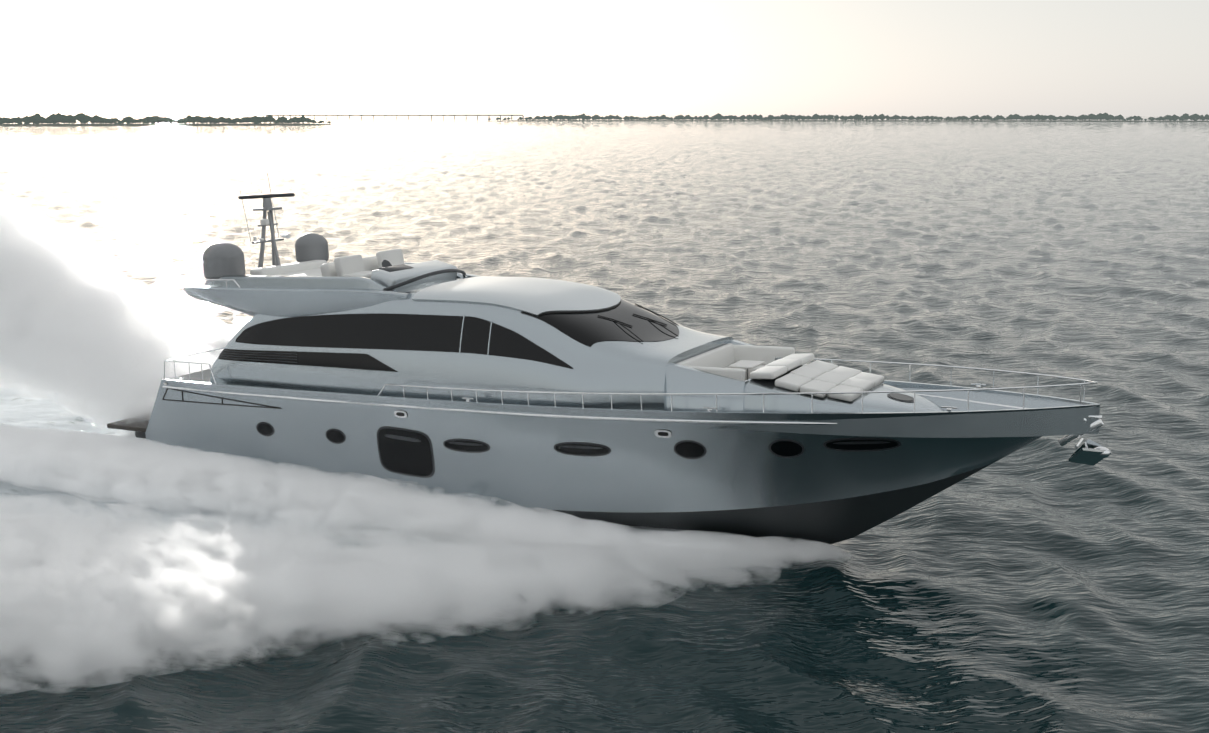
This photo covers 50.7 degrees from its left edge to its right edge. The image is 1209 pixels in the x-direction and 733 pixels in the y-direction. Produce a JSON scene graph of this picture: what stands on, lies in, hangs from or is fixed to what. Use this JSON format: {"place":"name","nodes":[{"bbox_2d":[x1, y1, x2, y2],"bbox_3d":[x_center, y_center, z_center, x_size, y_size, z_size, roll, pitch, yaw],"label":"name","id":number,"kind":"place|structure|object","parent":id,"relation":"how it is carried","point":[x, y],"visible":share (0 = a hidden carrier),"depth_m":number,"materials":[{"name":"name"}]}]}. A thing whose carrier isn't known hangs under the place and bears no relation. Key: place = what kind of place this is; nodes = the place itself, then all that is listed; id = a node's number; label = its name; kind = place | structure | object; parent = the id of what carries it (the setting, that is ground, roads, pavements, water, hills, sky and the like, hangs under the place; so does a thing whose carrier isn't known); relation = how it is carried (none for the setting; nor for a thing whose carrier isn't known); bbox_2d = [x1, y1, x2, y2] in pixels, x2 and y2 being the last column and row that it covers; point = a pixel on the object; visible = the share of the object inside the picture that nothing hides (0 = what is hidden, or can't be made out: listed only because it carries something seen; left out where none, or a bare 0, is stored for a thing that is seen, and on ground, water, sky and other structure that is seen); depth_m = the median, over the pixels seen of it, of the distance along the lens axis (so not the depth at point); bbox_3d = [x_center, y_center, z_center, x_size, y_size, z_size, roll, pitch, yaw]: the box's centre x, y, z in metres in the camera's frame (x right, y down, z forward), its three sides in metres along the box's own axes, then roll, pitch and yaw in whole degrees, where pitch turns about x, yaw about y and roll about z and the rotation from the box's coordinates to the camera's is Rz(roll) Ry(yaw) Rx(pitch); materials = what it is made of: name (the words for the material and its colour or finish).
{"place":"outdoors","nodes":[
{"label":"outdoors","id":0,"kind":"place"},
{"bbox_2d":[266,115,523,118],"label":"bridge","id":1,"kind":"structure","parent":0,"point":[397,115],"depth_m":3660.39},
{"bbox_2d":[0,116,1208,732],"bbox_3d":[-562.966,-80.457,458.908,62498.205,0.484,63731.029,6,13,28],"label":"water surface","id":2,"kind":"object","parent":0,"point":[1042,584],"visible":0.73,"depth_m":55.27,"materials":[{"name":"grey liquid"}]},
{"bbox_2d":[0,113,330,125],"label":"shore trees","id":3,"kind":"object","parent":2,"relation":"on","point":[36,119],"visible":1,"depth_m":1270.11,"materials":[{"name":"green plant"}]},
{"bbox_2d":[107,173,1110,543],"bbox_3d":[-1.633,-0.473,31.833,26.888,8.952,5.645,3,11,29],"label":"yacht","id":4,"kind":"object","parent":2,"relation":"on","point":[587,401],"visible":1,"depth_m":29.50,"materials":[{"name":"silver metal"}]},
{"bbox_2d":[488,112,1208,121],"bbox_3d":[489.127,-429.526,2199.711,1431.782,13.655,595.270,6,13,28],"label":"shore trees","id":5,"kind":"object","parent":2,"relation":"on","point":[1100,117],"visible":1,"depth_m":2263.11,"materials":[{"name":"plant"}]}
]}

